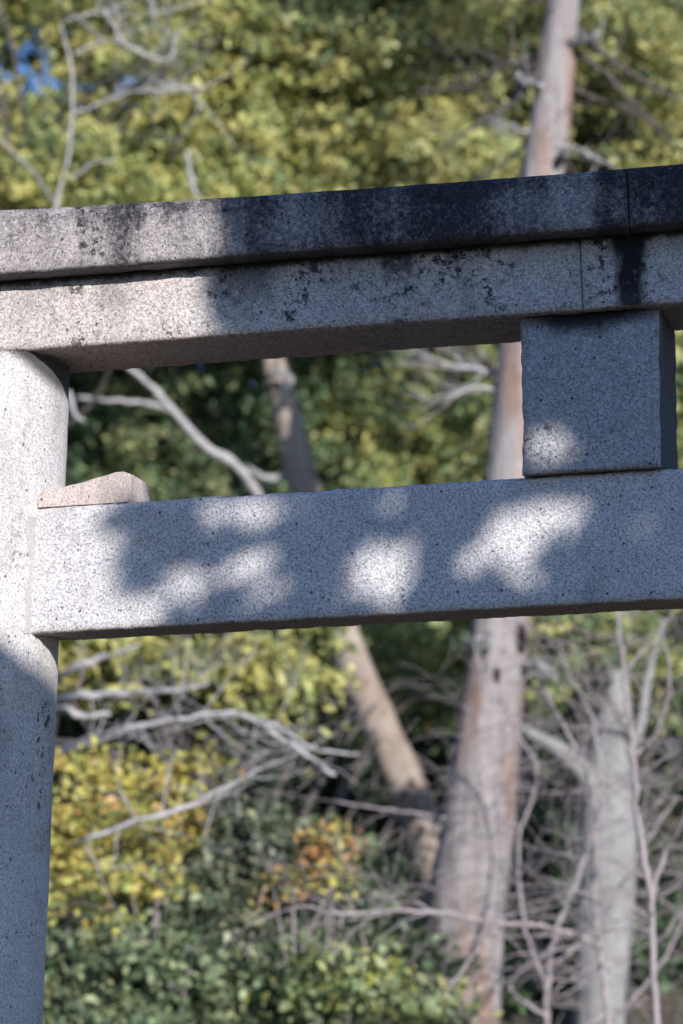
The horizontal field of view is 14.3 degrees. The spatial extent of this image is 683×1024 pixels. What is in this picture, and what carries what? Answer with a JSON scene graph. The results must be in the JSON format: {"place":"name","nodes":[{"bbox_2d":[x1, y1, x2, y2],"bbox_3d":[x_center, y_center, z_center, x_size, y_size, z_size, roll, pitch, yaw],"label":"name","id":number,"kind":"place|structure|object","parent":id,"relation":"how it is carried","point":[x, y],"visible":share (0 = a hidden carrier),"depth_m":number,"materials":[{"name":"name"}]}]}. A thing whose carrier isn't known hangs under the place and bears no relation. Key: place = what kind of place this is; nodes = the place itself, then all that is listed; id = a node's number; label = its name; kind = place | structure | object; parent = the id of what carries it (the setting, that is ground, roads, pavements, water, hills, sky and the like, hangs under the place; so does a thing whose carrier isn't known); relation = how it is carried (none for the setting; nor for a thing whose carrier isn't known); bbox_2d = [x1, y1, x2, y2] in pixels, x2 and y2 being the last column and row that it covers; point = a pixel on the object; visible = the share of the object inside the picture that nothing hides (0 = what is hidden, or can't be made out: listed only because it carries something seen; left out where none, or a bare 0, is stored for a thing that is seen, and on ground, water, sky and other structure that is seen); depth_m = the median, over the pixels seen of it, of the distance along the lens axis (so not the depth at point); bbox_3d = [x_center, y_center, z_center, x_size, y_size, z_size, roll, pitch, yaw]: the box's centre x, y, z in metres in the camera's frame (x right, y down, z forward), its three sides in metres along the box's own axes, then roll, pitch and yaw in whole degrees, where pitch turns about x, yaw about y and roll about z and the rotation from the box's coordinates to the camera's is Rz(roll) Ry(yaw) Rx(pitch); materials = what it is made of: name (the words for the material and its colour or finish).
{"place":"outdoors","nodes":[
{"label":"outdoors","id":0,"kind":"place"},
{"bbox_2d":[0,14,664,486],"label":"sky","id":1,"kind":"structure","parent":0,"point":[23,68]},
{"bbox_2d":[46,618,682,1023],"bbox_3d":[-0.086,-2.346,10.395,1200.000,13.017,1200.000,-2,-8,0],"label":"ground","id":2,"kind":"structure","parent":0,"point":[670,1012],"depth_m":18.05,"materials":[{"name":"green plant"}]},
{"bbox_2d":[47,732,245,1014],"bbox_3d":[-1.038,2.122,12.071,0.933,2.291,1.067,-6,-9,30],"label":"bush","id":3,"kind":"object","parent":2,"relation":"on","point":[82,882],"visible":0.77,"depth_m":12.07,"materials":[{"name":"yellow plant"}]},
{"bbox_2d":[0,0,369,915],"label":"bare tree","id":4,"kind":"object","parent":2,"relation":"on","point":[150,692],"visible":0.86,"depth_m":12.71,"materials":[{"name":"grey plant"}]},
{"bbox_2d":[0,0,379,427],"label":"leafy tree","id":5,"kind":"object","parent":2,"relation":"on","point":[144,164],"visible":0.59,"depth_m":16.38,"materials":[{"name":"green plant"}]},
{"bbox_2d":[43,901,354,1023],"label":"bush","id":6,"kind":"object","parent":2,"relation":"on","point":[186,989],"visible":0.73,"depth_m":11.75,"materials":[{"name":"green plant"}]},
{"bbox_2d":[55,353,434,732],"bbox_3d":[-1.089,0.423,18.294,3.575,5.126,2.305,-4,-8,12],"label":"leafy tree","id":7,"kind":"object","parent":2,"relation":"on","point":[118,439],"visible":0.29,"depth_m":18.35,"materials":[{"name":"green plant"}]},
{"bbox_2d":[78,166,441,920],"bbox_3d":[-0.448,0.664,17.198,2.534,5.934,2.126,-2,-8,0],"label":"leaning tree","id":8,"kind":"object","parent":2,"relation":"on","point":[422,834],"visible":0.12,"depth_m":16.88,"materials":[{"name":"brown plant"}]},
{"bbox_2d":[109,778,413,1016],"bbox_3d":[-0.377,2.247,12.155,1.458,2.115,1.012,-2,-8,0],"label":"bush","id":9,"kind":"object","parent":2,"relation":"on","point":[219,889],"visible":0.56,"depth_m":12.12,"materials":[{"name":"green plant"}]},
{"bbox_2d":[56,497,467,1021],"bbox_3d":[-0.331,1.881,15.727,2.407,3.354,6.440,-4,-8,15],"label":"leafy tree","id":10,"kind":"object","parent":2,"relation":"on","point":[252,690],"visible":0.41,"depth_m":13.56,"materials":[{"name":"green plant"}]},
{"bbox_2d":[242,805,377,1023],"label":"bush","id":11,"kind":"object","parent":2,"relation":"on","point":[297,874],"visible":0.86,"depth_m":11.97,"materials":[{"name":"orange plant"}]},
{"bbox_2d":[0,164,682,1023],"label":"stone torii","id":12,"kind":"object","parent":2,"relation":"on","point":[572,284],"visible":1,"depth_m":5.94,"materials":[{"name":"stone"}]},
{"bbox_2d":[38,472,149,508],"bbox_3d":[-0.558,-0.041,6.134,0.220,0.070,0.168,-3,-8,10],"label":"wedge stone","id":13,"kind":"object","parent":12,"relation":"on","point":[120,487],"visible":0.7,"depth_m":6.05,"materials":[{"name":"stone"}]},
{"bbox_2d":[0,0,682,823],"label":"distant woods","id":14,"kind":"object","parent":2,"relation":"on","point":[68,728],"visible":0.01,"depth_m":24.23,"materials":[{"name":"green plant"}]},
{"bbox_2d":[176,344,539,622],"bbox_3d":[0.305,0.370,18.979,2.954,4.869,2.111,-2,-8,0],"label":"leafy tree","id":15,"kind":"object","parent":2,"relation":"on","point":[431,462],"visible":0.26,"depth_m":18.77,"materials":[{"name":"green plant"}]},
{"bbox_2d":[137,0,587,929],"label":"leafy tree","id":16,"kind":"object","parent":2,"relation":"on","point":[357,44],"visible":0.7,"depth_m":17.05,"materials":[{"name":"green plant"}]},
{"bbox_2d":[244,926,503,1023],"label":"bush","id":17,"kind":"object","parent":2,"relation":"on","point":[359,1000],"visible":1,"depth_m":11.39,"materials":[{"name":"green plant"}]},
{"bbox_2d":[319,830,493,1023],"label":"bush","id":18,"kind":"object","parent":2,"relation":"on","point":[378,866],"visible":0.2,"depth_m":13.55,"materials":[{"name":"green plant"}]},
{"bbox_2d":[182,617,682,1023],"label":"bare shrub","id":19,"kind":"object","parent":2,"relation":"on","point":[597,947],"visible":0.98,"depth_m":11.61,"materials":[{"name":"grey plant"}]},
{"bbox_2d":[216,667,682,946],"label":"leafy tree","id":20,"kind":"object","parent":2,"relation":"on","point":[331,786],"visible":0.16,"depth_m":17.94,"materials":[{"name":"green plant"}]},
{"bbox_2d":[241,609,682,1023],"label":"bare shrub","id":21,"kind":"object","parent":2,"relation":"on","point":[546,1004],"visible":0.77,"depth_m":12.66,"materials":[{"name":"grey plant"}]},
{"bbox_2d":[377,0,682,1023],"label":"tall tree","id":22,"kind":"object","parent":2,"relation":"on","point":[551,82],"visible":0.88,"depth_m":13.90,"materials":[{"name":"grey plant"}]},
{"bbox_2d":[379,0,682,708],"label":"leafy tree","id":23,"kind":"object","parent":2,"relation":"on","point":[650,33],"visible":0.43,"depth_m":18.22,"materials":[{"name":"green plant"}]},
{"bbox_2d":[445,330,682,1023],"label":"pale tree","id":24,"kind":"object","parent":2,"relation":"on","point":[582,1016],"visible":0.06,"depth_m":14.98,"materials":[{"name":"grey plant"}]},
{"bbox_2d":[495,609,682,1023],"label":"bare shrub","id":25,"kind":"object","parent":2,"relation":"on","point":[651,886],"visible":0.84,"depth_m":11.10,"materials":[{"name":"grey plant"}]},
{"bbox_2d":[501,780,682,1023],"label":"bush","id":26,"kind":"object","parent":2,"relation":"on","point":[534,993],"visible":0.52,"depth_m":15.80,"materials":[{"name":"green plant"}]},
{"bbox_2d":[522,333,682,970],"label":"leafy tree","id":27,"kind":"object","parent":2,"relation":"on","point":[592,623],"visible":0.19,"depth_m":14.98,"materials":[{"name":"green plant"}]}
]}

